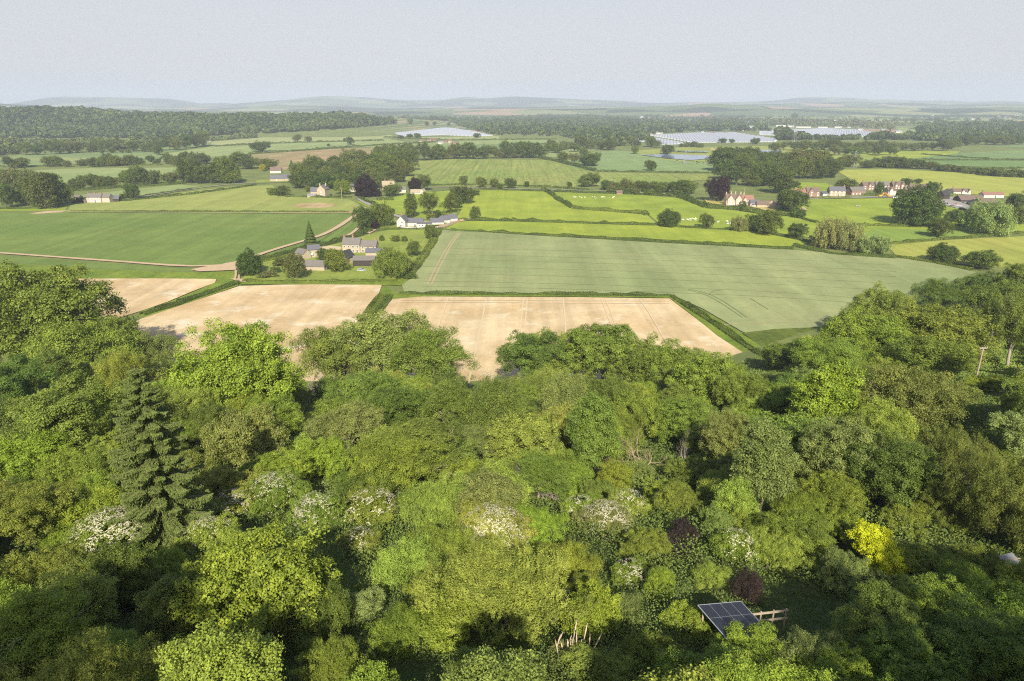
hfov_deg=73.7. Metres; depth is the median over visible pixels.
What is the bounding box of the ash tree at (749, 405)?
[731,395,764,416]
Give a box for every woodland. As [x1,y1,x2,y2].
[0,105,397,137]
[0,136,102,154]
[104,129,257,149]
[397,114,544,133]
[490,113,771,145]
[768,117,898,129]
[773,125,1023,140]
[924,119,1023,133]
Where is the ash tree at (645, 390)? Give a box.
[620,380,650,396]
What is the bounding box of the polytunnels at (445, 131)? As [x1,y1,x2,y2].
[395,127,492,135]
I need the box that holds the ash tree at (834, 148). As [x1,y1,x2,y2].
[827,144,842,154]
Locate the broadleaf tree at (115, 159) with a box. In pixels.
[106,154,121,165]
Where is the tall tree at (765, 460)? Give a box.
[727,415,801,516]
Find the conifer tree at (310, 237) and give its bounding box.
[304,220,317,245]
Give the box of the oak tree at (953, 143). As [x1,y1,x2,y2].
[948,139,962,148]
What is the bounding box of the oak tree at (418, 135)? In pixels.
[413,133,421,137]
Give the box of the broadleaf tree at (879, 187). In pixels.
[873,181,885,193]
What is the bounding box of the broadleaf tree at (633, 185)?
[629,181,638,189]
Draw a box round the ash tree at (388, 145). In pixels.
[381,143,397,147]
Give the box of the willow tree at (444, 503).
[396,468,475,528]
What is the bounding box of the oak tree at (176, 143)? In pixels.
[168,138,183,149]
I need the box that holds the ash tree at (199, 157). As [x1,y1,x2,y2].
[194,152,207,164]
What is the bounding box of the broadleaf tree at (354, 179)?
[348,172,366,183]
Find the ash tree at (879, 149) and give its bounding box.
[871,145,885,155]
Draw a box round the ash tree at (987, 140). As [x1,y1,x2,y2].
[982,136,991,144]
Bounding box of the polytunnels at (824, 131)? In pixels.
[759,128,870,136]
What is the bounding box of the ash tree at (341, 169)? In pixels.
[335,163,351,174]
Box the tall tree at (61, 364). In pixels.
[31,345,74,391]
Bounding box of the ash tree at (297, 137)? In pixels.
[292,133,300,140]
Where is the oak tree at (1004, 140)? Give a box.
[998,136,1016,144]
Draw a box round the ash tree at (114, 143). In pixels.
[106,139,122,148]
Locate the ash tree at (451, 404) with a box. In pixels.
[418,378,479,435]
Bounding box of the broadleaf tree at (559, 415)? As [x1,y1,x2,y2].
[532,400,572,446]
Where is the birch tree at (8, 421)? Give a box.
[0,389,18,431]
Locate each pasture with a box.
[358,189,473,218]
[445,221,808,246]
[458,190,655,222]
[555,192,814,236]
[746,198,1023,243]
[791,182,832,190]
[862,228,984,240]
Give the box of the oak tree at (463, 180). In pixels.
[458,175,467,183]
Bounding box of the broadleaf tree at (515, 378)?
[497,372,523,387]
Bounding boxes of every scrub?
[379,294,393,310]
[672,150,706,152]
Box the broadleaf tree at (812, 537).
[753,508,836,563]
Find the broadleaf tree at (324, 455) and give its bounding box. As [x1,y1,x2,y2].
[292,435,362,484]
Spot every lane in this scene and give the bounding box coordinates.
[126,182,272,198]
[354,195,399,216]
[368,218,471,232]
[470,187,664,193]
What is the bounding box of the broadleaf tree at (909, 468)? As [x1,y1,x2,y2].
[836,427,948,515]
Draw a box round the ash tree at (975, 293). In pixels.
[952,278,1023,341]
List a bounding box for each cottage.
[82,191,113,202]
[270,167,281,172]
[399,186,405,192]
[410,188,425,193]
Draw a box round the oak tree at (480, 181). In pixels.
[475,176,487,187]
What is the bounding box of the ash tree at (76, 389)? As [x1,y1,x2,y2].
[61,382,94,397]
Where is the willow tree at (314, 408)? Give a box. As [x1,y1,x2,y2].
[299,405,322,422]
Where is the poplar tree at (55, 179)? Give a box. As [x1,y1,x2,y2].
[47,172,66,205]
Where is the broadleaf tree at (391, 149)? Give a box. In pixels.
[384,146,402,155]
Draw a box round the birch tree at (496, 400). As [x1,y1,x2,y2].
[465,369,523,453]
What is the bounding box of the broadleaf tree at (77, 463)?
[31,442,122,485]
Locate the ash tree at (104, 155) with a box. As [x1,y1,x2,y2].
[98,152,115,165]
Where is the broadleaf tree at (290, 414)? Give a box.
[242,393,307,444]
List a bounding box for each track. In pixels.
[0,252,219,265]
[68,211,350,212]
[191,261,236,270]
[255,214,355,254]
[345,227,359,236]
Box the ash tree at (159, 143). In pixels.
[151,139,166,146]
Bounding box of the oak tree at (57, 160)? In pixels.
[49,155,63,166]
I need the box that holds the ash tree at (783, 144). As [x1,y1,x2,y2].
[780,141,789,148]
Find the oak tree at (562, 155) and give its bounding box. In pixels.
[557,151,569,160]
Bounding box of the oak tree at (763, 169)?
[748,161,778,185]
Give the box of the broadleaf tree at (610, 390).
[578,376,636,401]
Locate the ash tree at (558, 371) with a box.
[545,365,568,379]
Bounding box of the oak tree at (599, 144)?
[596,141,604,149]
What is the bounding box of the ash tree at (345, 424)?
[296,398,385,452]
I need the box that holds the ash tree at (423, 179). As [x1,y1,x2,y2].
[416,174,431,188]
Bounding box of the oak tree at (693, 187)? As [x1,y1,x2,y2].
[685,179,698,192]
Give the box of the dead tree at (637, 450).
[591,425,666,469]
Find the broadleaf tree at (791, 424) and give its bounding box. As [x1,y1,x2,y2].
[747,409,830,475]
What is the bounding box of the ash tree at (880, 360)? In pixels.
[853,356,900,369]
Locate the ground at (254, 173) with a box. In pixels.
[0,117,1023,680]
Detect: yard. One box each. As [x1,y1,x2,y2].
[378,220,446,227]
[705,199,723,203]
[748,206,775,210]
[937,197,975,206]
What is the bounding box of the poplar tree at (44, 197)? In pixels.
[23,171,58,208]
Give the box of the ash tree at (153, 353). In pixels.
[127,331,180,364]
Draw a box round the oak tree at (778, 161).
[762,157,785,167]
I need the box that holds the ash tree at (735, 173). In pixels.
[723,165,746,184]
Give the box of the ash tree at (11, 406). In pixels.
[3,397,21,413]
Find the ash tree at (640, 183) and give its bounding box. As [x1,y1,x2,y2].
[635,180,643,189]
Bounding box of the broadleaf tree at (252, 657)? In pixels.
[153,615,286,680]
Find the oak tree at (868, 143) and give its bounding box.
[858,140,880,148]
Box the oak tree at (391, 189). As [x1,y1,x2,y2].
[381,182,402,196]
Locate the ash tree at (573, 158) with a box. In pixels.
[567,153,580,162]
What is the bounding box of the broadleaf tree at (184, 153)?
[180,151,195,160]
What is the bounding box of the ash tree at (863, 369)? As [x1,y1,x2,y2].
[832,363,880,407]
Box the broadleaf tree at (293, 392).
[284,382,297,401]
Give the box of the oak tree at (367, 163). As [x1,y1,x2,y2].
[360,158,377,167]
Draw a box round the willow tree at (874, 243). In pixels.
[857,232,895,254]
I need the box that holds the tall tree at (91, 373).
[86,353,110,385]
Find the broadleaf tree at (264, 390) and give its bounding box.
[239,374,290,400]
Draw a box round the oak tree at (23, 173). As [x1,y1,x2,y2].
[11,166,37,186]
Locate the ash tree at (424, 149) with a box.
[415,142,432,159]
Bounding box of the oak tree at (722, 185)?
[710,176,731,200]
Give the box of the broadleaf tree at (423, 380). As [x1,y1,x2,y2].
[398,373,434,390]
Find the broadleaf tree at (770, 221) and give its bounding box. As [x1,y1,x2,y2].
[754,209,784,233]
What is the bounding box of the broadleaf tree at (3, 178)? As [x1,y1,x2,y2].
[0,169,11,185]
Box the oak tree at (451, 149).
[447,142,462,158]
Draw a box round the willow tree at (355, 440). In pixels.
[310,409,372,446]
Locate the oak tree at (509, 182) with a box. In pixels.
[504,177,516,188]
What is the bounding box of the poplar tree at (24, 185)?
[20,176,35,206]
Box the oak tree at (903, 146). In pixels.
[896,142,910,149]
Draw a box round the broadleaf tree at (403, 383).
[383,377,421,394]
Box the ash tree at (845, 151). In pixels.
[840,148,848,154]
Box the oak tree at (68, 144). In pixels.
[61,140,76,152]
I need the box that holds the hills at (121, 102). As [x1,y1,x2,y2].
[11,96,1023,108]
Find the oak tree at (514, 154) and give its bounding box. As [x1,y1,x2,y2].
[509,149,519,157]
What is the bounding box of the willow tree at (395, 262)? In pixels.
[371,246,410,277]
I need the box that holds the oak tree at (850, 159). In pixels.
[838,155,862,166]
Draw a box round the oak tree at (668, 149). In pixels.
[660,144,675,153]
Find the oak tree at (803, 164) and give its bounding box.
[790,155,816,178]
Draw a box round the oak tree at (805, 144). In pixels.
[796,140,812,148]
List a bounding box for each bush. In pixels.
[69,196,82,202]
[119,194,129,198]
[255,272,269,277]
[260,269,278,277]
[266,187,276,194]
[269,266,281,272]
[272,257,285,265]
[275,185,290,195]
[367,218,378,229]
[371,189,381,196]
[390,235,399,241]
[400,236,407,241]
[403,272,418,278]
[426,213,434,219]
[432,209,442,217]
[454,198,462,208]
[496,183,504,188]
[605,185,614,192]
[611,187,623,193]
[631,188,640,194]
[643,189,655,194]
[673,190,682,194]
[690,141,698,146]
[744,214,762,230]
[792,209,805,217]
[809,232,821,246]
[853,240,871,253]
[871,157,883,167]
[883,162,895,167]
[896,188,907,194]
[933,163,945,170]
[950,166,963,171]
[954,217,970,226]
[961,166,979,173]
[979,167,1001,175]
[1000,169,1015,176]
[1008,168,1023,177]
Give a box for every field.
[0,152,161,165]
[0,204,69,210]
[0,212,355,266]
[0,256,194,271]
[24,167,176,182]
[32,210,67,213]
[67,185,365,211]
[76,185,197,201]
[79,278,215,317]
[121,284,381,380]
[130,142,210,151]
[162,139,408,160]
[211,135,392,144]
[248,148,372,170]
[261,221,357,258]
[292,203,337,207]
[362,139,557,147]
[375,296,741,380]
[401,144,545,153]
[402,230,975,331]
[404,159,716,186]
[422,136,498,139]
[529,148,592,156]
[568,151,715,171]
[636,146,850,161]
[741,117,902,118]
[831,155,896,166]
[836,117,988,121]
[838,169,1023,195]
[856,151,959,158]
[890,236,1023,266]
[896,128,945,133]
[913,150,1023,158]
[926,160,1023,166]
[994,143,1023,146]
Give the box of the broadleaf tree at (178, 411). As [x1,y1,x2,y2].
[105,383,190,438]
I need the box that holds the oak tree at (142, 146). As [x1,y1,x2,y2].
[138,143,148,151]
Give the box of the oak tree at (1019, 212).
[1011,205,1023,223]
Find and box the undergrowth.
[0,290,1023,680]
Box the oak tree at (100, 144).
[92,138,109,149]
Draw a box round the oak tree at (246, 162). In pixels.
[236,157,257,168]
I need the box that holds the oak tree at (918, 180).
[914,178,922,182]
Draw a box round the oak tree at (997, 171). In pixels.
[987,167,1005,176]
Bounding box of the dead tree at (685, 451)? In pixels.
[678,431,690,459]
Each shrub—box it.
[0,475,33,490]
[0,478,13,534]
[0,556,9,583]
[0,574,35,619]
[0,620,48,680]
[1,473,28,487]
[8,482,53,533]
[15,355,47,385]
[21,560,123,654]
[31,475,84,522]
[35,519,86,552]
[41,483,129,532]
[48,491,87,529]
[57,506,148,560]
[72,419,113,449]
[75,469,115,503]
[79,539,163,613]
[116,489,185,506]
[119,572,169,614]
[128,569,225,653]
[137,545,192,579]
[161,386,180,394]
[166,511,244,564]
[173,448,215,493]
[176,442,200,454]
[197,464,269,500]
[205,484,257,520]
[220,462,268,495]
[242,466,313,521]
[278,579,353,661]
[285,489,350,535]
[293,373,309,397]
[308,376,342,406]
[308,393,386,443]
[308,542,323,557]
[332,469,369,502]
[333,459,404,513]
[335,525,381,558]
[336,585,385,627]
[341,483,399,534]
[342,658,414,680]
[362,599,423,664]
[366,417,422,441]
[370,529,450,597]
[401,568,458,616]
[402,501,437,526]
[403,580,485,656]
[406,520,475,570]
[415,434,479,469]
[425,459,468,485]
[437,643,551,680]
[446,645,547,680]
[450,456,495,483]
[451,466,524,519]
[451,497,540,560]
[462,457,533,512]
[467,459,537,496]
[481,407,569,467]
[515,466,558,503]
[515,503,571,548]
[536,539,604,582]
[539,586,571,625]
[542,459,594,499]
[558,578,624,645]
[559,492,601,526]
[560,640,633,680]
[563,570,604,598]
[571,422,634,462]
[571,497,634,542]
[577,475,616,503]
[595,458,635,490]
[605,590,649,636]
[607,487,651,521]
[610,555,649,589]
[613,526,674,565]
[620,627,690,673]
[623,459,659,485]
[633,658,718,680]
[636,377,657,397]
[642,476,698,513]
[642,566,677,602]
[648,639,745,680]
[652,478,709,521]
[658,598,716,645]
[662,453,715,488]
[663,516,700,558]
[689,559,732,589]
[695,463,755,510]
[695,651,770,680]
[696,469,732,499]
[698,503,740,547]
[700,450,742,474]
[705,619,786,664]
[707,526,769,571]
[709,476,761,520]
[726,565,764,605]
[726,647,791,680]
[730,510,771,534]
[751,655,839,680]
[760,344,786,367]
[766,370,804,395]
[768,338,807,366]
[769,624,844,672]
[788,474,825,502]
[789,638,880,680]
[801,334,831,350]
[809,507,865,552]
[813,543,892,602]
[844,518,917,579]
[850,476,893,502]
[877,500,931,542]
[895,542,949,577]
[896,483,930,501]
[935,553,993,603]
[941,543,1011,582]
[949,383,983,401]
[949,485,1005,523]
[961,571,1023,627]
[962,373,1005,392]
[983,449,1023,473]
[984,408,1023,458]
[994,556,1023,582]
[994,586,1023,628]
[995,392,1023,415]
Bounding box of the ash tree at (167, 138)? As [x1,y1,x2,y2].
[162,136,172,148]
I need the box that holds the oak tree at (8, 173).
[0,165,21,189]
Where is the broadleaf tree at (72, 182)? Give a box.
[67,178,80,188]
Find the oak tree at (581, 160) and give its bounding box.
[578,156,586,164]
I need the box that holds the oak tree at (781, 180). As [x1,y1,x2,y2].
[766,164,797,193]
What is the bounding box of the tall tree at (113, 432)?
[99,420,131,473]
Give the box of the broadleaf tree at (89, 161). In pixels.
[85,157,95,166]
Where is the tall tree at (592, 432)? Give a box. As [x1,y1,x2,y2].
[563,391,624,478]
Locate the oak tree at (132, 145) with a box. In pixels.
[125,141,139,150]
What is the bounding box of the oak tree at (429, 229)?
[423,224,437,237]
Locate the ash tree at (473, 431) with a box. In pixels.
[451,424,495,456]
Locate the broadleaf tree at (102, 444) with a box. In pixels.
[59,435,113,468]
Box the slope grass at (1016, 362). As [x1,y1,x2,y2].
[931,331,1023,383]
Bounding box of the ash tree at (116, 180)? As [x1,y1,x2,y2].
[111,176,119,184]
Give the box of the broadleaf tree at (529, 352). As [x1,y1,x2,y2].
[494,328,576,378]
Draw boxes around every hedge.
[0,163,160,166]
[0,206,38,208]
[71,181,185,190]
[121,184,256,200]
[134,187,191,196]
[139,280,240,314]
[215,139,383,146]
[242,278,396,282]
[247,141,435,153]
[259,228,372,259]
[262,253,293,261]
[284,195,351,197]
[357,196,394,211]
[360,293,388,319]
[376,196,393,199]
[377,226,399,230]
[383,136,556,139]
[398,290,670,296]
[400,227,442,229]
[405,229,441,273]
[431,183,588,189]
[450,228,793,249]
[458,217,656,225]
[480,188,546,191]
[536,155,596,170]
[540,187,572,207]
[554,189,678,196]
[572,204,649,215]
[597,169,710,172]
[670,294,762,355]
[677,193,744,209]
[679,225,830,245]
[739,200,791,215]
[792,243,896,258]
[798,217,820,222]
[809,196,851,198]
[846,222,909,226]
[861,193,878,195]
[896,255,974,270]
[910,158,1023,160]
[921,153,988,158]
[964,166,1023,171]
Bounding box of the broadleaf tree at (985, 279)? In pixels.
[949,269,1002,308]
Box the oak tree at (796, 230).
[787,222,809,237]
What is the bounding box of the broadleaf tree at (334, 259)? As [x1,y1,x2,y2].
[323,248,350,271]
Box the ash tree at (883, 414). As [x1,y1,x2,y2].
[845,395,919,446]
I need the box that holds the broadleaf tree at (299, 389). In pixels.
[292,378,302,401]
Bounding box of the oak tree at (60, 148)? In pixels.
[51,141,67,153]
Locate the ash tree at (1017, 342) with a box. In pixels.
[1011,326,1023,360]
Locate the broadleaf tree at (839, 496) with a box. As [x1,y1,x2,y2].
[795,463,870,516]
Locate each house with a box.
[270,174,288,180]
[307,183,329,196]
[382,179,394,189]
[397,212,431,227]
[723,191,753,205]
[805,186,820,196]
[827,185,845,195]
[846,187,865,194]
[859,180,874,189]
[874,180,889,188]
[884,185,896,194]
[889,180,904,189]
[907,182,925,194]
[949,187,971,194]
[978,190,1004,197]
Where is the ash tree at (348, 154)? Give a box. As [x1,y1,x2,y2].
[338,146,360,160]
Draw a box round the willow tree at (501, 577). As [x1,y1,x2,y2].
[410,530,598,649]
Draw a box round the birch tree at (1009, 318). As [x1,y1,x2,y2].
[978,284,1023,365]
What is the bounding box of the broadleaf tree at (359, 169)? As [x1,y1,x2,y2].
[355,165,370,174]
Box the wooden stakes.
[544,620,601,674]
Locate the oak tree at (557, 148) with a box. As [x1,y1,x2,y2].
[548,143,565,152]
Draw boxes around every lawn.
[242,228,431,284]
[256,179,287,182]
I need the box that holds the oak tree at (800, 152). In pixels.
[786,147,817,163]
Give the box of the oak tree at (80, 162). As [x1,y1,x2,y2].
[75,158,85,165]
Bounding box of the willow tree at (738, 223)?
[728,215,748,231]
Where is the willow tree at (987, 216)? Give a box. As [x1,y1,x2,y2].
[957,195,1018,236]
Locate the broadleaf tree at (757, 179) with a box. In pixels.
[740,171,764,185]
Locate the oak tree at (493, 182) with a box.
[489,177,498,187]
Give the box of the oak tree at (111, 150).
[107,148,115,152]
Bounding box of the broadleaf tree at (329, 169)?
[318,165,335,174]
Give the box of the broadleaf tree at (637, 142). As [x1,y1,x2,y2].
[633,140,641,145]
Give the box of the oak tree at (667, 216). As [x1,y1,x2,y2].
[657,208,681,227]
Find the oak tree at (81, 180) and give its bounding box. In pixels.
[74,174,88,187]
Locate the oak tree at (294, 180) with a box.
[287,170,304,188]
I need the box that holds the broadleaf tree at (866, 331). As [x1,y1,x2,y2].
[816,304,921,369]
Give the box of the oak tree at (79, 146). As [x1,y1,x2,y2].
[70,140,84,152]
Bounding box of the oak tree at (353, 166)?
[342,160,366,179]
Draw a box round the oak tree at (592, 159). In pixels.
[582,151,601,165]
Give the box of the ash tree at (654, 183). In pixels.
[650,181,659,190]
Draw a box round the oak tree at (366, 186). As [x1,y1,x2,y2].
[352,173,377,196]
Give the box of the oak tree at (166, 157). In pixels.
[162,153,172,163]
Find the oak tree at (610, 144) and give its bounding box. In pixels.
[602,138,617,150]
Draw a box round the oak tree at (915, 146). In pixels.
[907,142,921,150]
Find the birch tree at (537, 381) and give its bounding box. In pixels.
[522,371,555,401]
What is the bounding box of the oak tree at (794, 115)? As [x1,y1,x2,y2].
[791,112,798,118]
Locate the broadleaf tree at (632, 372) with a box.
[601,331,665,387]
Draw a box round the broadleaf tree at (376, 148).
[371,145,385,153]
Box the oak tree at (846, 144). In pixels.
[842,142,852,148]
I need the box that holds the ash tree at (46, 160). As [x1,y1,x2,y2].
[39,156,53,166]
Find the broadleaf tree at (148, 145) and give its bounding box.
[144,142,154,151]
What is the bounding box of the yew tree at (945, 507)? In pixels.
[913,479,987,535]
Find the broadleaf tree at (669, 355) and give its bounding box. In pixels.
[643,336,711,393]
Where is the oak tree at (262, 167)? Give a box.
[259,164,265,170]
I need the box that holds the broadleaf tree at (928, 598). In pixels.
[884,572,1008,640]
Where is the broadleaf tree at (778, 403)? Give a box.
[757,378,801,418]
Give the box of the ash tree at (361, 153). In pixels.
[354,150,369,161]
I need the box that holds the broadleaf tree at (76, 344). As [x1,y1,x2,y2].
[17,313,148,383]
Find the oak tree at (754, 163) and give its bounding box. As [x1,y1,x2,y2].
[747,159,762,172]
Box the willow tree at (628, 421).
[610,403,648,451]
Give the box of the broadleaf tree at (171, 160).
[168,157,179,164]
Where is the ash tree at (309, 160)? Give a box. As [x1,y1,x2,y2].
[299,154,319,170]
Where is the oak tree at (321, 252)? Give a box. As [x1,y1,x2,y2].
[315,247,329,259]
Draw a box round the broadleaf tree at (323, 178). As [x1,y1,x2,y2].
[311,172,335,186]
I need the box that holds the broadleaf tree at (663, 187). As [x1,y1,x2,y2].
[653,182,668,191]
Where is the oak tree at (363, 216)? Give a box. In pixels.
[351,205,376,227]
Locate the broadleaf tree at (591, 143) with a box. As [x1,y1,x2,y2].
[585,139,597,148]
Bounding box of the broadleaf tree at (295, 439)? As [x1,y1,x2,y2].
[279,431,328,474]
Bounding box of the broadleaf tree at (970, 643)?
[927,591,1023,680]
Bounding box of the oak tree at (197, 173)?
[190,167,206,183]
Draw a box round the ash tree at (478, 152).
[469,147,484,158]
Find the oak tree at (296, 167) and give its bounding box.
[287,162,313,177]
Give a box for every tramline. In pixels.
[427,233,457,283]
[429,266,895,283]
[431,233,459,283]
[436,273,895,290]
[443,259,895,276]
[459,254,878,270]
[689,289,746,316]
[689,290,741,316]
[724,322,776,324]
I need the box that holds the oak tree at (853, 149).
[847,146,863,154]
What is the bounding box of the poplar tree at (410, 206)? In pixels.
[403,193,417,217]
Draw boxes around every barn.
[294,248,311,258]
[306,244,319,256]
[340,249,354,262]
[352,255,375,265]
[938,190,950,198]
[953,195,982,201]
[966,199,981,205]
[975,198,996,203]
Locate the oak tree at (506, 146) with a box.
[498,139,515,157]
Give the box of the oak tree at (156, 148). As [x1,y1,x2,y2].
[151,144,163,154]
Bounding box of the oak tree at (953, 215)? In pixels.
[944,209,963,220]
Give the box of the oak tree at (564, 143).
[559,140,569,149]
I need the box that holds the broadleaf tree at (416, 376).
[412,373,427,382]
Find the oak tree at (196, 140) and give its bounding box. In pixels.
[189,133,204,146]
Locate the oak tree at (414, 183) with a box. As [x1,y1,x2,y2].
[407,176,421,189]
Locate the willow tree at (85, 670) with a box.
[0,623,163,680]
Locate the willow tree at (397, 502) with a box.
[386,494,414,519]
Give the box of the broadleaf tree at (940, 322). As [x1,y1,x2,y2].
[881,300,1006,369]
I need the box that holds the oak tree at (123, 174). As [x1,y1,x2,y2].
[117,170,131,184]
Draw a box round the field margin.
[70,210,348,211]
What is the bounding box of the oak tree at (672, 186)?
[669,180,678,191]
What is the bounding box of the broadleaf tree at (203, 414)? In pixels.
[182,400,247,444]
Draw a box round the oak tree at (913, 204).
[889,184,947,225]
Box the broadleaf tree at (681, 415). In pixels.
[647,393,719,443]
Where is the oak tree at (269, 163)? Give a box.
[254,158,279,169]
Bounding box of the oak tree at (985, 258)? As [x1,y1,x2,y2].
[955,249,1003,268]
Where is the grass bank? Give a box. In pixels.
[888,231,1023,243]
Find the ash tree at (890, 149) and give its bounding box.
[884,145,898,154]
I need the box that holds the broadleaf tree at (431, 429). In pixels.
[354,417,466,483]
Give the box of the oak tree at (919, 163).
[910,159,926,168]
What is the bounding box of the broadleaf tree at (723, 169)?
[711,160,736,177]
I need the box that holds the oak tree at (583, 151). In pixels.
[579,148,588,155]
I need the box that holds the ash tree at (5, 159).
[0,156,16,167]
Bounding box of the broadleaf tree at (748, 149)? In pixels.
[742,146,761,154]
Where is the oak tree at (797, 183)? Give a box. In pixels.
[792,180,800,186]
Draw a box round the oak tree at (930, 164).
[923,161,940,168]
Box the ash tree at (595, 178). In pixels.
[587,171,601,186]
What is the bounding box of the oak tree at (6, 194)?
[0,182,19,206]
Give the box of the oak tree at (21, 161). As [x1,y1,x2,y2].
[14,157,30,167]
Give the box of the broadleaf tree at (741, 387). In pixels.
[710,365,770,411]
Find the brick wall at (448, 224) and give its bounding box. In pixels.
[437,217,468,227]
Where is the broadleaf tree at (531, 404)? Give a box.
[516,393,546,420]
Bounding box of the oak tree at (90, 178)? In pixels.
[84,173,95,186]
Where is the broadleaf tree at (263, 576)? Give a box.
[167,518,342,643]
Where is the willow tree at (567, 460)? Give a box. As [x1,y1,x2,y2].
[513,446,593,491]
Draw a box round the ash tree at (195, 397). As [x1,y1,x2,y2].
[158,385,223,418]
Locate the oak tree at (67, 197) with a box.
[57,182,75,203]
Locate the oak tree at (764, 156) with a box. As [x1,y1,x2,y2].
[758,152,773,162]
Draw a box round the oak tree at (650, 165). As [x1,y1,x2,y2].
[644,160,656,170]
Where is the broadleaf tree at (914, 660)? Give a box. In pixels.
[854,621,975,680]
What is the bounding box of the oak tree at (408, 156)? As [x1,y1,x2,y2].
[395,150,419,166]
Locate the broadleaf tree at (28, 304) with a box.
[0,257,139,366]
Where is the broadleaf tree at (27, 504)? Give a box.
[0,477,80,547]
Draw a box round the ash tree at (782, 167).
[770,165,788,171]
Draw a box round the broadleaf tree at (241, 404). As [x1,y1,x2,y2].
[224,390,275,413]
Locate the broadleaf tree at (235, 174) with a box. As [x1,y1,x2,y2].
[220,169,242,182]
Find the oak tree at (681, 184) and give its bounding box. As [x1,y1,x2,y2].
[676,180,689,192]
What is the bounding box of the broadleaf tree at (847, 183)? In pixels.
[834,178,858,188]
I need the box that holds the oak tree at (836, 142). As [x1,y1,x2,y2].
[827,139,844,148]
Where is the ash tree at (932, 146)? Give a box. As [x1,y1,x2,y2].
[928,142,940,149]
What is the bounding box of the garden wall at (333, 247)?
[320,246,341,249]
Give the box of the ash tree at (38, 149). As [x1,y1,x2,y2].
[29,145,42,154]
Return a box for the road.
[808,196,891,198]
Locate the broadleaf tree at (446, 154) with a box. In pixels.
[439,149,449,158]
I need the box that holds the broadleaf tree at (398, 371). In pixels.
[373,364,409,380]
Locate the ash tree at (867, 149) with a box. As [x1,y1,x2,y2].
[860,146,872,153]
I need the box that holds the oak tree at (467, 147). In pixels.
[461,142,476,158]
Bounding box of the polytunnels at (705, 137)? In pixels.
[650,132,777,142]
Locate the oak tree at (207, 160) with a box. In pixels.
[202,155,211,162]
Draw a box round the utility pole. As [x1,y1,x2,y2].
[976,347,987,374]
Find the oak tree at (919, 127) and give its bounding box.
[914,125,925,131]
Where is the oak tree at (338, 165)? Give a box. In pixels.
[331,157,353,171]
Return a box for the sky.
[0,0,1023,103]
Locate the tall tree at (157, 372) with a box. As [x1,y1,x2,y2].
[136,355,168,383]
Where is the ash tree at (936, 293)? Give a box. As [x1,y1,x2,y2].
[908,277,965,306]
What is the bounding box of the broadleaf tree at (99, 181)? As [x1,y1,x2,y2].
[92,175,105,187]
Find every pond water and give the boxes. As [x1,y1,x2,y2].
[646,154,710,159]
[761,150,781,152]
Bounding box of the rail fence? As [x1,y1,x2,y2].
[753,608,788,630]
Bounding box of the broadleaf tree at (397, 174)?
[386,168,405,181]
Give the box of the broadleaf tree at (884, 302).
[844,280,916,317]
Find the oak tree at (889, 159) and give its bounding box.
[881,155,900,167]
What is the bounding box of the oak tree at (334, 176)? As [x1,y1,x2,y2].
[328,171,339,187]
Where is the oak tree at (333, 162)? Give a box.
[328,159,340,171]
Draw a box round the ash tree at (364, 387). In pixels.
[323,368,406,412]
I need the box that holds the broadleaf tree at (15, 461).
[0,428,77,481]
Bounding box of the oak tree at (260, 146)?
[249,140,270,151]
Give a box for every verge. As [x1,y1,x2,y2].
[0,262,236,281]
[138,281,237,316]
[240,279,408,285]
[369,285,759,351]
[743,327,819,345]
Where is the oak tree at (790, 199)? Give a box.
[775,185,810,211]
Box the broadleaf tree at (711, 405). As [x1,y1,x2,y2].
[696,397,712,407]
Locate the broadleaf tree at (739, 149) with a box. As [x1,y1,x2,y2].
[729,147,744,154]
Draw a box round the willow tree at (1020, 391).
[999,371,1023,413]
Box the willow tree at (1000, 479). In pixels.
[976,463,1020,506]
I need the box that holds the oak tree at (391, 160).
[379,154,405,171]
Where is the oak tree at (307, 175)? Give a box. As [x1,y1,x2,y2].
[298,169,317,186]
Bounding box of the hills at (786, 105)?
[100,102,1023,111]
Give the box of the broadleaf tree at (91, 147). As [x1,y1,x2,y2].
[86,143,98,151]
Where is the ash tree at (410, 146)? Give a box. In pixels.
[403,143,417,153]
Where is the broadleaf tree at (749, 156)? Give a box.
[737,152,758,161]
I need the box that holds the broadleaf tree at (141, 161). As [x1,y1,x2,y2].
[136,158,145,163]
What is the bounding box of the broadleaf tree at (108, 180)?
[103,176,115,186]
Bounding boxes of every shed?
[113,195,121,201]
[300,260,328,270]
[365,248,381,255]
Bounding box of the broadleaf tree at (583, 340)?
[562,323,641,379]
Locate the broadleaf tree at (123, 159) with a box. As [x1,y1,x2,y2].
[118,157,128,165]
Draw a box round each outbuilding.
[430,218,443,224]
[439,215,450,222]
[446,214,457,220]
[748,199,759,206]
[756,201,770,206]
[769,199,779,206]
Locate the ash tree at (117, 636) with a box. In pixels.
[71,624,151,678]
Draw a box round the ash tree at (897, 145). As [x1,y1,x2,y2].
[883,141,899,147]
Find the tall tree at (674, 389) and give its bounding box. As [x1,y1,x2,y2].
[658,381,691,402]
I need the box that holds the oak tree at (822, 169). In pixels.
[807,159,832,178]
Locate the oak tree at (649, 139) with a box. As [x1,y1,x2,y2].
[644,136,657,146]
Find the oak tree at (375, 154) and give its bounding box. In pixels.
[365,149,388,161]
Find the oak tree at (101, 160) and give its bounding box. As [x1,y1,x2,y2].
[95,156,106,166]
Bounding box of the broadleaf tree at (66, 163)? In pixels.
[61,160,71,166]
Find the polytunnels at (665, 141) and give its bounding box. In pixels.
[635,137,685,144]
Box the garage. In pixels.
[820,191,828,195]
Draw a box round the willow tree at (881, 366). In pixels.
[857,362,906,379]
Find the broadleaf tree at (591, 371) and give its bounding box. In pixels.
[536,326,599,379]
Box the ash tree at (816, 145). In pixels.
[809,142,820,150]

